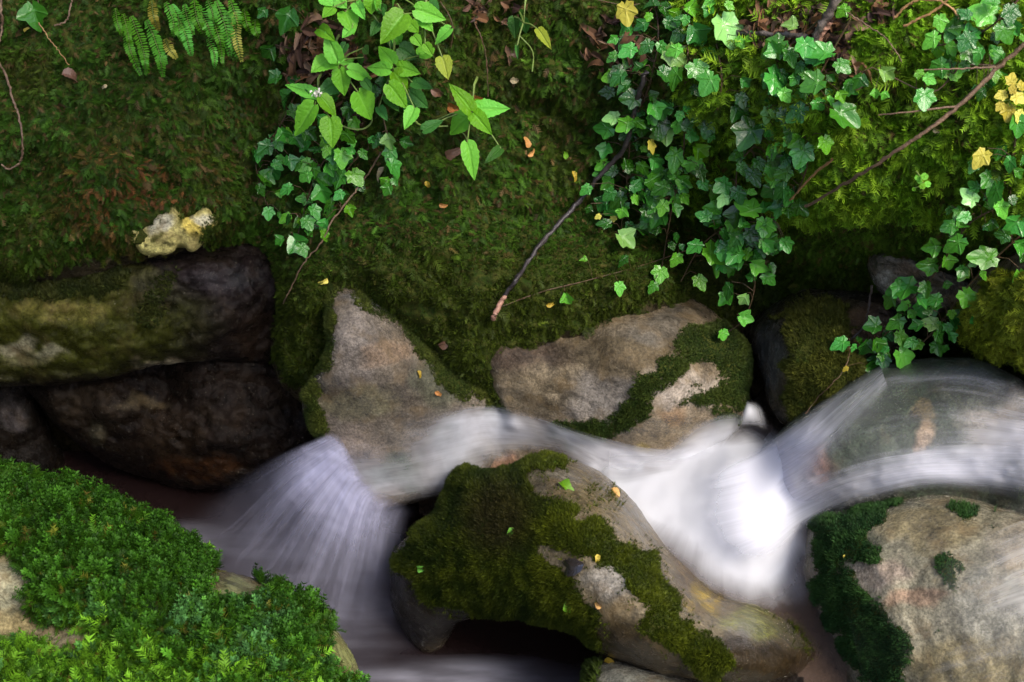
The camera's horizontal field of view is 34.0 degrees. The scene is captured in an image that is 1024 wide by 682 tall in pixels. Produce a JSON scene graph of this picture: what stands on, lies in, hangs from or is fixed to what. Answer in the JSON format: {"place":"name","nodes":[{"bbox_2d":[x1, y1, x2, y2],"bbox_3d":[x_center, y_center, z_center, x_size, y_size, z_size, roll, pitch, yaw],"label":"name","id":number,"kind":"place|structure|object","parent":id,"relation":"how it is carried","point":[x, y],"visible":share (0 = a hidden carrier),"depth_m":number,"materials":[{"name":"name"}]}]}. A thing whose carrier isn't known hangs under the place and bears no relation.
{"place":"outdoors","nodes":[
{"label":"outdoors","id":0,"kind":"place"},
{"bbox_2d":[0,0,1023,457],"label":"bank","id":1,"kind":"structure","parent":0,"point":[416,310],"depth_m":3.03,"materials":[{"name":"plant"}]},
{"bbox_2d":[0,0,3,40],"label":"root","id":2,"kind":"object","parent":1,"relation":"attached to","point":[2,21],"visible":1,"depth_m":2.98,"materials":[{"name":"brown plant"}]},
{"bbox_2d":[0,63,23,169],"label":"root","id":3,"kind":"object","parent":1,"relation":"attached to","point":[15,107],"visible":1,"depth_m":2.97,"materials":[{"name":"brown plant"}]},
{"bbox_2d":[16,0,47,32],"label":"ivy vine","id":4,"kind":"object","parent":1,"relation":"on","point":[33,14],"visible":1,"depth_m":2.96,"materials":[{"name":"green plant"}]},
{"bbox_2d":[38,23,69,64],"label":"stalk","id":5,"kind":"object","parent":1,"relation":"on","point":[52,42],"visible":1,"depth_m":2.97,"materials":[{"name":"brown plant"}]},
{"bbox_2d":[54,0,72,25],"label":"root","id":6,"kind":"object","parent":1,"relation":"attached to","point":[69,10],"visible":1,"depth_m":2.97,"materials":[{"name":"brown plant"}]},
{"bbox_2d":[62,67,77,81],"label":"fallen leaf","id":7,"kind":"object","parent":1,"relation":"on","point":[68,72],"visible":1,"depth_m":2.97,"materials":[{"name":"brown plant"}]},
{"bbox_2d":[0,243,276,386],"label":"boulder","id":8,"kind":"object","parent":1,"relation":"on","point":[203,304],"visible":0.75,"depth_m":3.14,"materials":[{"name":"stone"}]},
{"bbox_2d":[125,201,220,257],"bbox_3d":[-0.624,-0.212,3.103,0.192,0.166,0.150,0,45,0],"label":"boulder","id":9,"kind":"object","parent":8,"relation":"on","point":[173,230],"visible":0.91,"depth_m":3.04,"materials":[{"name":"stone"}]},
{"bbox_2d":[112,0,167,76],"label":"fern","id":10,"kind":"object","parent":1,"relation":"on","point":[163,60],"visible":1,"depth_m":2.93,"materials":[{"name":"green plant"}]},
{"bbox_2d":[163,0,217,59],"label":"fern","id":11,"kind":"object","parent":1,"relation":"on","point":[183,39],"visible":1,"depth_m":2.92,"materials":[{"name":"green plant"}]},
{"bbox_2d":[206,0,260,67],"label":"fern","id":12,"kind":"object","parent":1,"relation":"on","point":[231,22],"visible":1,"depth_m":2.93,"materials":[{"name":"green plant"}]},
{"bbox_2d":[251,5,316,220],"bbox_3d":[-0.414,-0.413,3.021,0.128,0.412,0.135,0,45,0],"label":"ivy vine","id":13,"kind":"object","parent":1,"relation":"on","point":[288,19],"visible":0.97,"depth_m":3.03,"materials":[{"name":"green plant"}]},
{"bbox_2d":[318,278,327,284],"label":"fallen leaf","id":14,"kind":"object","parent":1,"relation":"on","point":[324,281],"visible":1,"depth_m":3.08,"materials":[{"name":"yellow plant"}]},
{"bbox_2d":[275,83,375,257],"bbox_3d":[-0.350,-0.315,3.050,0.126,0.303,0.212,31,53,27],"label":"ivy vine","id":15,"kind":"object","parent":1,"relation":"on","point":[309,170],"visible":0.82,"depth_m":3.06,"materials":[{"name":"green plant"}]},
{"bbox_2d":[285,72,372,147],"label":"leafy plant","id":16,"kind":"object","parent":1,"relation":"on","point":[307,113],"visible":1,"depth_m":2.95,"materials":[{"name":"green plant"}]},
{"bbox_2d":[311,23,374,119],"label":"leafy plant","id":17,"kind":"object","parent":1,"relation":"on","point":[362,99],"visible":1,"depth_m":2.92,"materials":[{"name":"green plant"}]},
{"bbox_2d":[316,135,373,230],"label":"ivy vine","id":18,"kind":"object","parent":1,"relation":"on","point":[355,176],"visible":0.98,"depth_m":3.05,"materials":[{"name":"green plant"}]},
{"bbox_2d":[318,0,386,37],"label":"leafy plant","id":19,"kind":"object","parent":1,"relation":"on","point":[348,18],"visible":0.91,"depth_m":2.88,"materials":[{"name":"green plant"}]},
{"bbox_2d":[377,167,383,182],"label":"fallen leaf","id":20,"kind":"object","parent":1,"relation":"on","point":[379,171],"visible":0.98,"depth_m":3.04,"materials":[{"name":"plant"}]},
{"bbox_2d":[372,76,413,195],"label":"ivy vine","id":21,"kind":"object","parent":1,"relation":"on","point":[389,152],"visible":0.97,"depth_m":3.00,"materials":[{"name":"green plant"}]},
{"bbox_2d":[367,34,434,129],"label":"leafy plant","id":22,"kind":"object","parent":1,"relation":"on","point":[398,94],"visible":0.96,"depth_m":2.91,"materials":[{"name":"green plant"}]},
{"bbox_2d":[380,0,452,79],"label":"leafy plant","id":23,"kind":"object","parent":1,"relation":"on","point":[397,21],"visible":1,"depth_m":2.83,"materials":[{"name":"green plant"}]},
{"bbox_2d":[431,88,442,96],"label":"fallen leaf","id":24,"kind":"object","parent":1,"relation":"on","point":[435,92],"visible":1,"depth_m":2.97,"materials":[{"name":"brown plant"}]},
{"bbox_2d":[438,341,447,349],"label":"fallen leaf","id":25,"kind":"object","parent":1,"relation":"on","point":[442,345],"visible":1,"depth_m":3.10,"materials":[{"name":"brown plant"}]},
{"bbox_2d":[439,203,447,207],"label":"fallen leaf","id":26,"kind":"object","parent":1,"relation":"on","point":[441,205],"visible":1,"depth_m":3.04,"materials":[{"name":"orange plant"}]},
{"bbox_2d":[445,147,460,159],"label":"fallen leaf","id":27,"kind":"object","parent":1,"relation":"on","point":[451,154],"visible":0.99,"depth_m":3.02,"materials":[{"name":"brown plant"}]},
{"bbox_2d":[447,103,458,112],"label":"fallen leaf","id":28,"kind":"object","parent":1,"relation":"on","point":[451,107],"visible":0.82,"depth_m":3.01,"materials":[{"name":"orange plant"}]},
{"bbox_2d":[275,0,646,136],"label":"leaf litter","id":29,"kind":"object","parent":1,"relation":"on","point":[301,40],"visible":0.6,"depth_m":2.96,"materials":[{"name":"brown plant"}]},
{"bbox_2d":[415,76,509,180],"bbox_3d":[-0.073,-0.383,2.937,0.148,0.127,0.152,-29,52,-26],"label":"leafy plant","id":30,"kind":"object","parent":1,"relation":"on","point":[477,113],"visible":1,"depth_m":2.93,"materials":[{"name":"green plant"}]},
{"bbox_2d":[473,21,488,96],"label":"stalk","id":31,"kind":"object","parent":1,"relation":"on","point":[485,57],"visible":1,"depth_m":2.96,"materials":[{"name":"plant"}]},
{"bbox_2d":[505,45,516,65],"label":"fallen leaf","id":32,"kind":"object","parent":1,"relation":"on","point":[507,51],"visible":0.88,"depth_m":2.98,"materials":[{"name":"brown plant"}]},
{"bbox_2d":[0,0,1023,401],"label":"moss","id":33,"kind":"object","parent":1,"relation":"on","point":[288,368],"visible":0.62,"depth_m":3.06,"materials":[{"name":"green plant"}]},
{"bbox_2d":[283,152,380,303],"bbox_3d":[-0.329,-0.200,3.082,0.222,0.281,0.030,-23,49,-21],"label":"twig","id":34,"kind":"object","parent":33,"relation":"on","point":[366,175],"visible":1,"depth_m":3.06,"materials":[{"name":"brown wood"}]},
{"bbox_2d":[510,77,518,83],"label":"fallen leaf","id":35,"kind":"object","parent":1,"relation":"on","point":[513,80],"visible":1,"depth_m":2.98,"materials":[{"name":"beige plant"}]},
{"bbox_2d":[524,137,531,147],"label":"fallen leaf","id":36,"kind":"object","parent":1,"relation":"on","point":[528,142],"visible":1,"depth_m":3.04,"materials":[{"name":"orange plant"}]},
{"bbox_2d":[507,0,551,71],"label":"leafy plant","id":37,"kind":"object","parent":1,"relation":"on","point":[515,23],"visible":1,"depth_m":2.89,"materials":[{"name":"green plant"}]},
{"bbox_2d":[563,151,568,158],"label":"fallen leaf","id":38,"kind":"object","parent":1,"relation":"on","point":[565,155],"visible":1,"depth_m":3.05,"materials":[{"name":"green plant"}]},
{"bbox_2d":[491,70,648,320],"bbox_3d":[0.078,-0.268,2.950,0.330,0.414,0.080,-27,51,-24],"label":"stick","id":39,"kind":"object","parent":1,"relation":"on","point":[568,213],"visible":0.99,"depth_m":3.00,"materials":[{"name":"brown wood"}]},
{"bbox_2d":[572,171,576,181],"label":"fallen leaf","id":40,"kind":"object","parent":1,"relation":"on","point":[575,175],"visible":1,"depth_m":3.05,"materials":[{"name":"yellow plant"}]},
{"bbox_2d":[494,244,685,309],"bbox_3d":[0.154,-0.110,3.034,0.375,0.078,0.082,-17,47,-16],"label":"ivy vine","id":41,"kind":"object","parent":1,"relation":"on","point":[676,259],"visible":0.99,"depth_m":3.04,"materials":[{"name":"green plant"}]},
{"bbox_2d":[598,0,639,26],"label":"ivy vine","id":42,"kind":"object","parent":1,"relation":"on","point":[627,11],"visible":1,"depth_m":2.85,"materials":[{"name":"yellow plant"}]},
{"bbox_2d":[580,0,688,248],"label":"ivy vine","id":43,"kind":"object","parent":1,"relation":"on","point":[641,175],"visible":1,"depth_m":2.93,"materials":[{"name":"green plant"}]},
{"bbox_2d":[639,0,711,293],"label":"ivy vine","id":44,"kind":"object","parent":1,"relation":"on","point":[696,33],"visible":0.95,"depth_m":2.95,"materials":[{"name":"green plant"}]},
{"bbox_2d":[691,0,751,142],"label":"ivy vine","id":45,"kind":"object","parent":1,"relation":"on","point":[726,27],"visible":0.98,"depth_m":2.77,"materials":[{"name":"green plant"}]},
{"bbox_2d":[708,15,818,340],"bbox_3d":[0.409,-0.258,2.898,0.164,0.702,0.090,22,49,21],"label":"ivy vine","id":46,"kind":"object","parent":1,"relation":"on","point":[742,245],"visible":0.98,"depth_m":2.87,"materials":[{"name":"green plant"}]},
{"bbox_2d":[681,3,861,291],"bbox_3d":[0.446,-0.288,2.836,0.113,0.667,0.303,-35,54,-30],"label":"ivy vine","id":47,"kind":"object","parent":1,"relation":"on","point":[843,114],"visible":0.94,"depth_m":2.77,"materials":[{"name":"green plant"}]},
{"bbox_2d":[736,0,900,86],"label":"leaf litter","id":48,"kind":"object","parent":1,"relation":"on","point":[832,35],"visible":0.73,"depth_m":2.67,"materials":[{"name":"brown plant"}]},
{"bbox_2d":[667,0,1023,239],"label":"moss","id":49,"kind":"object","parent":1,"relation":"on","point":[852,212],"visible":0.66,"depth_m":2.69,"materials":[{"name":"green plant"}]},
{"bbox_2d":[736,29,808,38],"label":"branch","id":50,"kind":"object","parent":49,"relation":"on","point":[786,34],"visible":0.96,"depth_m":2.71,"materials":[{"name":"grey plant"}]},
{"bbox_2d":[789,158,832,200],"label":"twig","id":51,"kind":"object","parent":49,"relation":"on","point":[813,175],"visible":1,"depth_m":2.74,"materials":[{"name":"brown wood"}]},
{"bbox_2d":[818,19,832,40],"bbox_3d":[0.491,-0.486,2.647,0.028,0.048,0.014,0,45,0],"label":"stick","id":52,"kind":"object","parent":49,"relation":"on","point":[826,28],"visible":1,"depth_m":2.64,"materials":[{"name":"brown wood"}]},
{"bbox_2d":[812,0,841,42],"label":"stick","id":53,"kind":"object","parent":49,"relation":"on","point":[828,15],"visible":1,"depth_m":2.62,"materials":[{"name":"wood"}]},
{"bbox_2d":[847,12,901,61],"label":"stalk","id":54,"kind":"object","parent":49,"relation":"on","point":[857,18],"visible":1,"depth_m":2.57,"materials":[{"name":"brown plant"}]},
{"bbox_2d":[804,42,1023,207],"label":"branch","id":55,"kind":"object","parent":49,"relation":"on","point":[986,79],"visible":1,"depth_m":2.53,"materials":[{"name":"brown plant"}]},
{"bbox_2d":[912,171,930,190],"bbox_3d":[0.644,-0.248,2.626,0.027,0.040,0.015,7,45,7],"label":"clover","id":56,"kind":"object","parent":49,"relation":"on","point":[919,178],"visible":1,"depth_m":2.62,"materials":[{"name":"green plant"}]},
{"bbox_2d":[894,0,958,19],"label":"stalk","id":57,"kind":"object","parent":49,"relation":"on","point":[912,2],"visible":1,"depth_m":2.51,"materials":[{"name":"brown plant"}]},
{"bbox_2d":[903,0,948,26],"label":"stalk","id":58,"kind":"object","parent":57,"relation":"attached to","point":[925,15],"visible":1,"depth_m":2.51,"materials":[{"name":"brown plant"}]},
{"bbox_2d":[994,72,1023,123],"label":"yellow plant","id":59,"kind":"object","parent":49,"relation":"on","point":[1007,111],"visible":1,"depth_m":2.51,"materials":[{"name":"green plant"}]},
{"bbox_2d":[830,113,1023,354],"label":"ivy vine","id":60,"kind":"object","parent":1,"relation":"on","point":[901,288],"visible":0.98,"depth_m":2.71,"materials":[{"name":"green plant"}]},
{"bbox_2d":[852,45,1008,111],"bbox_3d":[0.637,-0.400,2.533,0.235,0.120,0.084,6,45,6],"label":"ivy vine","id":61,"kind":"object","parent":1,"relation":"on","point":[924,99],"visible":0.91,"depth_m":2.53,"materials":[{"name":"green plant"}]},
{"bbox_2d":[842,215,1023,371],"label":"ivy vine","id":62,"kind":"object","parent":1,"relation":"on","point":[984,257],"visible":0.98,"depth_m":2.84,"materials":[{"name":"green plant"}]},
{"bbox_2d":[922,0,1023,65],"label":"ivy vine","id":63,"kind":"object","parent":1,"relation":"on","point":[982,13],"visible":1,"depth_m":2.48,"materials":[{"name":"green plant"}]},
{"bbox_2d":[949,252,1023,373],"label":"boulder","id":64,"kind":"object","parent":1,"relation":"on","point":[996,310],"visible":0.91,"depth_m":2.75,"materials":[{"name":"plant"}]},
{"bbox_2d":[374,411,675,487],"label":"stream","id":65,"kind":"structure","parent":0,"point":[453,443],"depth_m":3.18,"materials":[{"name":"liquid"}]},
{"bbox_2d":[609,423,768,475],"bbox_3d":[0.348,0.186,3.116,0.334,0.236,0.321,0,45,0],"label":"spray","id":66,"kind":"object","parent":65,"relation":"on","point":[704,440],"visible":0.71,"depth_m":3.13,"materials":[{"name":"white liquid"}]},
{"bbox_2d":[417,384,803,681],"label":"stream bed","id":67,"kind":"object","parent":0,"point":[765,415],"visible":0.02,"depth_m":3.33,"materials":[{"name":"stone"}]},
{"bbox_2d":[0,386,64,474],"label":"boulder","id":68,"kind":"object","parent":67,"relation":"on","point":[26,435],"visible":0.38,"depth_m":3.47,"materials":[{"name":"stone"}]},
{"bbox_2d":[25,360,315,490],"bbox_3d":[-0.737,0.159,3.526,0.688,0.488,0.390,0,45,0],"label":"boulder","id":69,"kind":"object","parent":67,"relation":"on","point":[219,425],"visible":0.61,"depth_m":3.33,"materials":[{"name":"stone"}]},
{"bbox_2d":[0,455,371,681],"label":"boulder","id":70,"kind":"object","parent":67,"relation":"on","point":[99,583],"visible":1,"depth_m":2.51,"materials":[{"name":"plant"}]},
{"bbox_2d":[63,451,598,681],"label":"pool","id":71,"kind":"structure","parent":67,"relation":"on","point":[245,528],"depth_m":3.39,"materials":[{"name":"black liquid"}]},
{"bbox_2d":[277,440,368,537],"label":"waterfall","id":72,"kind":"object","parent":71,"relation":"on","point":[330,463],"visible":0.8,"depth_m":3.13,"materials":[{"name":"liquid"}]},
{"bbox_2d":[299,285,497,510],"bbox_3d":[-0.195,0.081,3.332,0.423,0.622,0.474,0,45,0],"label":"boulder","id":73,"kind":"object","parent":67,"relation":"on","point":[376,409],"visible":0.71,"depth_m":3.11,"materials":[{"name":"stone"}]},
{"bbox_2d":[388,449,815,681],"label":"boulder","id":74,"kind":"object","parent":67,"relation":"on","point":[663,610],"visible":0.98,"depth_m":2.81,"materials":[{"name":"plant"}]},
{"bbox_2d":[558,479,573,490],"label":"fallen leaf","id":75,"kind":"object","parent":74,"relation":"on","point":[565,484],"visible":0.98,"depth_m":2.85,"materials":[{"name":"green plant"}]},
{"bbox_2d":[563,603,570,612],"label":"fallen leaf","id":76,"kind":"object","parent":74,"relation":"on","point":[564,608],"visible":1,"depth_m":2.74,"materials":[{"name":"green plant"}]},
{"bbox_2d":[562,558,583,575],"bbox_3d":[0.097,0.367,2.724,0.052,0.030,0.031,-15,-6,34],"label":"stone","id":77,"kind":"object","parent":74,"relation":"on","point":[574,566],"visible":1,"depth_m":2.71,"materials":[{"name":"grey stone"}]},
{"bbox_2d":[595,554,599,562],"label":"fallen leaf","id":78,"kind":"object","parent":74,"relation":"on","point":[597,558],"visible":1,"depth_m":2.70,"materials":[{"name":"yellow plant"}]},
{"bbox_2d":[611,487,619,496],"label":"fallen leaf","id":79,"kind":"object","parent":74,"relation":"on","point":[615,489],"visible":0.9,"depth_m":2.98,"materials":[{"name":"orange plant"}]},
{"bbox_2d":[578,655,706,681],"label":"boulder","id":80,"kind":"object","parent":67,"relation":"on","point":[596,669],"visible":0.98,"depth_m":2.80,"materials":[{"name":"stone"}]},
{"bbox_2d":[604,657,613,662],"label":"fallen leaf","id":81,"kind":"object","parent":80,"relation":"on","point":[608,660],"visible":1,"depth_m":2.84,"materials":[{"name":"yellow plant"}]},
{"bbox_2d":[608,437,802,591],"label":"plunge pool","id":82,"kind":"structure","parent":67,"relation":"on","point":[681,501],"depth_m":3.03,"materials":[{"name":"liquid"}]},
{"bbox_2d":[745,406,755,417],"bbox_3d":[0.453,0.145,3.109,0.091,0.055,0.069,6,45,6],"label":"jet","id":83,"kind":"object","parent":82,"relation":"on","point":[750,412],"visible":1,"depth_m":3.09,"materials":[{"name":"liquid"}]},
{"bbox_2d":[723,444,813,550],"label":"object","id":84,"kind":"object","parent":82,"relation":"on","point":[765,509],"visible":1,"depth_m":2.97,"materials":[{"name":"liquid"}]},
{"bbox_2d":[748,288,914,425],"bbox_3d":[0.635,0.015,3.255,0.327,0.422,0.511,0,45,0],"label":"boulder","id":85,"kind":"object","parent":67,"relation":"on","point":[791,339],"visible":0.84,"depth_m":3.06,"materials":[{"name":"plant"}]},
{"bbox_2d":[850,285,885,340],"bbox_3d":[0.633,-0.048,2.938,0.061,0.127,0.017,5,45,4],"label":"root","id":86,"kind":"object","parent":85,"relation":"on","point":[868,304],"visible":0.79,"depth_m":2.94,"materials":[{"name":"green plant"}]},
{"bbox_2d":[867,252,969,311],"bbox_3d":[0.751,-0.103,3.081,0.204,0.243,0.250,15,47,15],"label":"boulder","id":87,"kind":"object","parent":85,"relation":"on","point":[885,272],"visible":0.37,"depth_m":2.97,"materials":[{"name":"stone"}]},
{"bbox_2d":[769,356,1023,532],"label":"boulder","id":88,"kind":"object","parent":67,"relation":"on","point":[892,413],"visible":0.69,"depth_m":2.84,"materials":[{"name":"stone"}]},
{"bbox_2d":[760,407,838,473],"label":"cascade","id":89,"kind":"object","parent":88,"relation":"on","point":[808,437],"visible":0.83,"depth_m":2.93,"materials":[{"name":"white liquid"}]},
{"bbox_2d":[778,442,1016,501],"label":"cascade","id":90,"kind":"object","parent":88,"relation":"on","point":[789,467],"visible":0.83,"depth_m":2.80,"materials":[{"name":"liquid"}]},
{"bbox_2d":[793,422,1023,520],"bbox_3d":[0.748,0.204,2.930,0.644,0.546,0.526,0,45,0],"label":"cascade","id":91,"kind":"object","parent":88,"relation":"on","point":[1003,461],"visible":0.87,"depth_m":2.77,"materials":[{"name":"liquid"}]},
{"bbox_2d":[803,495,1023,681],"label":"boulder","id":92,"kind":"object","parent":67,"relation":"on","point":[919,589],"visible":0.96,"depth_m":2.67,"materials":[{"name":"stone"}]},
{"bbox_2d":[490,298,753,467],"bbox_3d":[0.172,0.111,3.339,0.597,0.572,0.430,0,45,0],"label":"boulder","id":93,"kind":"object","parent":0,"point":[678,377],"visible":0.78,"depth_m":3.10,"materials":[{"name":"stone"}]},
{"bbox_2d":[644,424,848,681],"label":"water","id":94,"kind":"structure","parent":0,"point":[787,596],"depth_m":2.94,"materials":[{"name":"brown liquid"}]},
{"bbox_2d":[805,340,849,413],"bbox_3d":[0.573,0.072,2.982,0.111,0.110,0.032,-35,54,-30],"label":"root","id":95,"kind":"object","parent":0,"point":[833,381],"visible":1,"depth_m":2.96,"materials":[{"name":"brown plant"}]}
]}

